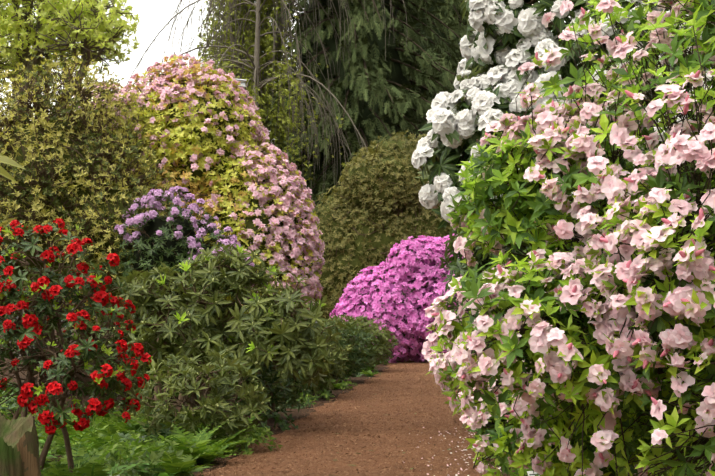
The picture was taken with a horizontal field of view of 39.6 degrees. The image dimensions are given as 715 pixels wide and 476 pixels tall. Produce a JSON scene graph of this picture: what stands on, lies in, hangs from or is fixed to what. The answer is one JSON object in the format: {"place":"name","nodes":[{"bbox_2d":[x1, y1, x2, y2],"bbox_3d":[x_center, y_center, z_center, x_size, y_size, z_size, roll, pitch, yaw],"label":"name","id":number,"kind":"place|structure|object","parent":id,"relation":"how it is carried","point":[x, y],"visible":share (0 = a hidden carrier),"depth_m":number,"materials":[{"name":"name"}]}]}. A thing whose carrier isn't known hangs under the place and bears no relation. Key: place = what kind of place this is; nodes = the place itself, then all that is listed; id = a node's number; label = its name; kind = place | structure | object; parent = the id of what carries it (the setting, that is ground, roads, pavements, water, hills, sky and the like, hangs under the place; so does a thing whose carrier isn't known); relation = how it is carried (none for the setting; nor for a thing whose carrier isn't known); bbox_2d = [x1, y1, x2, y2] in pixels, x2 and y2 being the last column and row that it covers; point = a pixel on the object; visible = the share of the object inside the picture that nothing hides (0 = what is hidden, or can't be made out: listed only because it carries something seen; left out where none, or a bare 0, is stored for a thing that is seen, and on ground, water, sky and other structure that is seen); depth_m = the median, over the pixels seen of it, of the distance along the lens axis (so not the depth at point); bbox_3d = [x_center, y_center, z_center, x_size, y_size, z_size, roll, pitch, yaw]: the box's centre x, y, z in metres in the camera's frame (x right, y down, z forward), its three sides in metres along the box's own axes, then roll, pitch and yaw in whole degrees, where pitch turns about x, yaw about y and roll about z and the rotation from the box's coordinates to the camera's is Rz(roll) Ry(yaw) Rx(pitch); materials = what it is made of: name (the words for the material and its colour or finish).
{"place":"outdoors","nodes":[
{"label":"outdoors","id":0,"kind":"place"},
{"bbox_2d":[0,328,525,475],"bbox_3d":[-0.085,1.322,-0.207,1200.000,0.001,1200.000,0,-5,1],"label":"ground","id":1,"kind":"structure","parent":0,"point":[295,415],"depth_m":16.10,"materials":[{"name":"green plant"}]},
{"bbox_2d":[0,154,25,182],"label":"leaves","id":2,"kind":"object","parent":1,"relation":"on","point":[8,161],"visible":1,"depth_m":1.83,"materials":[{"name":"green plant"}]},
{"bbox_2d":[0,412,40,475],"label":"stump","id":3,"kind":"object","parent":1,"relation":"on","point":[19,454],"visible":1,"depth_m":6.31,"materials":[{"name":"brown wood"}]},
{"bbox_2d":[0,0,140,357],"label":"green tree","id":4,"kind":"object","parent":1,"relation":"on","point":[69,24],"visible":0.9,"depth_m":39.38,"materials":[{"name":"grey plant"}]},
{"bbox_2d":[0,218,152,474],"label":"red rhododendron bush","id":5,"kind":"object","parent":1,"relation":"on","point":[24,333],"visible":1,"depth_m":7.50,"materials":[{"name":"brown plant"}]},
{"bbox_2d":[0,50,178,395],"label":"bush","id":6,"kind":"object","parent":1,"relation":"on","point":[72,175],"visible":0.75,"depth_m":17.98,"materials":[{"name":"green plant"}]},
{"bbox_2d":[0,403,281,475],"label":"groundcover plant","id":7,"kind":"object","parent":1,"relation":"on","point":[131,449],"visible":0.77,"depth_m":9.45,"materials":[{"name":"green plant"}]},
{"bbox_2d":[112,186,255,401],"bbox_3d":[-2.967,0.984,17.088,2.569,3.765,1.839,0,-5,1],"label":"purple rhododendron bush","id":8,"kind":"object","parent":1,"relation":"on","point":[172,240],"visible":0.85,"depth_m":16.73,"materials":[{"name":"purple plant"}]},
{"bbox_2d":[53,53,325,391],"bbox_3d":[-3.626,-0.322,20.370,5.981,7.039,4.456,0,-5,1],"label":"flowering bush","id":9,"kind":"object","parent":1,"relation":"on","point":[230,167],"visible":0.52,"depth_m":19.01,"materials":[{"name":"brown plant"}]},
{"bbox_2d":[0,359,388,430],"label":"groundcover plant","id":10,"kind":"object","parent":1,"relation":"on","point":[275,415],"visible":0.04,"depth_m":15.89,"materials":[{"name":"green plant"}]},
{"bbox_2d":[119,349,272,440],"bbox_3d":[-1.703,1.752,10.669,1.629,1.130,1.602,2,-5,-18],"label":"border shrub","id":11,"kind":"object","parent":1,"relation":"on","point":[194,415],"visible":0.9,"depth_m":10.47,"materials":[{"name":"green plant"}]},
{"bbox_2d":[85,238,347,415],"bbox_3d":[-1.928,1.236,12.836,2.842,2.538,3.353,3,-6,-33],"label":"rhododendron shrub","id":12,"kind":"object","parent":1,"relation":"on","point":[285,342],"visible":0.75,"depth_m":12.28,"materials":[{"name":"green plant"}]},
{"bbox_2d":[234,78,248,100],"bbox_3d":[-3.536,-0.379,29.624,0.535,8.789,0.390,2,-5,-24],"label":"floodlight","id":13,"kind":"object","parent":1,"relation":"on","point":[243,82],"visible":0.12,"depth_m":29.88,"materials":[{"name":"white"}]},
{"bbox_2d":[95,0,406,193],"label":"weeping tree","id":14,"kind":"object","parent":1,"relation":"on","point":[283,63],"visible":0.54,"depth_m":50.31,"materials":[{"name":"green plant"}]},
{"bbox_2d":[197,0,306,169],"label":"weeping tree","id":15,"kind":"object","parent":1,"relation":"on","point":[265,43],"visible":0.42,"depth_m":55.56,"materials":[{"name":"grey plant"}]},
{"bbox_2d":[212,344,318,418],"bbox_3d":[-1.435,1.992,14.249,1.721,1.281,1.842,5,-7,-43],"label":"border shrub","id":16,"kind":"object","parent":1,"relation":"on","point":[277,394],"visible":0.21,"depth_m":13.94,"materials":[{"name":"green plant"}]},
{"bbox_2d":[250,327,354,397],"bbox_3d":[-1.073,2.254,18.187,2.097,1.438,2.008,-3,-6,34],"label":"border shrub","id":17,"kind":"object","parent":1,"relation":"on","point":[340,366],"visible":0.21,"depth_m":17.99,"materials":[{"name":"green plant"}]},
{"bbox_2d":[319,321,378,382],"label":"border shrub","id":18,"kind":"object","parent":1,"relation":"on","point":[356,364],"visible":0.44,"depth_m":22.81,"materials":[{"name":"green plant"}]},
{"bbox_2d":[247,0,461,211],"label":"conifer tree","id":19,"kind":"object","parent":1,"relation":"on","point":[383,86],"visible":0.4,"depth_m":56.99,"materials":[{"name":"green plant"}]},
{"bbox_2d":[322,313,399,367],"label":"border shrub","id":20,"kind":"object","parent":1,"relation":"on","point":[382,346],"visible":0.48,"depth_m":28.25,"materials":[{"name":"green plant"}]},
{"bbox_2d":[312,130,458,321],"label":"olive shrub","id":21,"kind":"object","parent":1,"relation":"on","point":[373,212],"visible":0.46,"depth_m":41.64,"materials":[{"name":"green plant"}]},
{"bbox_2d":[329,234,465,362],"bbox_3d":[2.823,2.183,35.761,7.792,4.713,4.578,0,-5,1],"label":"pink azalea bush","id":22,"kind":"object","parent":1,"relation":"on","point":[401,292],"visible":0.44,"depth_m":34.17,"materials":[{"name":"pink plant"}]},
{"bbox_2d":[396,0,473,153],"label":"conifer tree","id":23,"kind":"object","parent":1,"relation":"on","point":[452,12],"depth_m":73.25,"materials":[{"name":"green plant"}]},
{"bbox_2d":[527,471,539,475],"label":"plant label","id":24,"kind":"object","parent":1,"relation":"on","point":[530,473],"visible":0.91,"depth_m":7.32,"materials":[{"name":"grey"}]},
{"bbox_2d":[411,0,714,475],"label":"white rhododendron bush","id":25,"kind":"object","parent":1,"relation":"on","point":[503,43],"visible":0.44,"depth_m":6.64,"materials":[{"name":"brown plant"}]},
{"bbox_2d":[421,0,714,475],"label":"pink flowering bush","id":26,"kind":"object","parent":1,"relation":"on","point":[603,364],"visible":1,"depth_m":3.32,"materials":[{"name":"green plant"}]},
{"bbox_2d":[430,17,711,426],"bbox_3d":[6.244,-1.196,11.894,9.868,7.399,6.828,-4,-7,40],"label":"dark shrub","id":27,"kind":"object","parent":1,"relation":"on","point":[456,265],"depth_m":12.59,"materials":[{"name":"green plant"}]},
{"bbox_2d":[472,433,713,475],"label":"groundcover plant","id":28,"kind":"object","parent":1,"relation":"on","point":[511,473],"visible":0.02,"depth_m":7.94,"materials":[{"name":"green plant"}]},
{"bbox_2d":[0,0,573,326],"label":"sky","id":29,"kind":"structure","parent":0,"point":[154,17],"materials":[{"name":"white"}]},
{"bbox_2d":[190,359,506,475],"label":"path","id":30,"kind":"structure","parent":0,"point":[397,419],"depth_m":11.53,"materials":[{"name":"brown gravel"}]}
]}

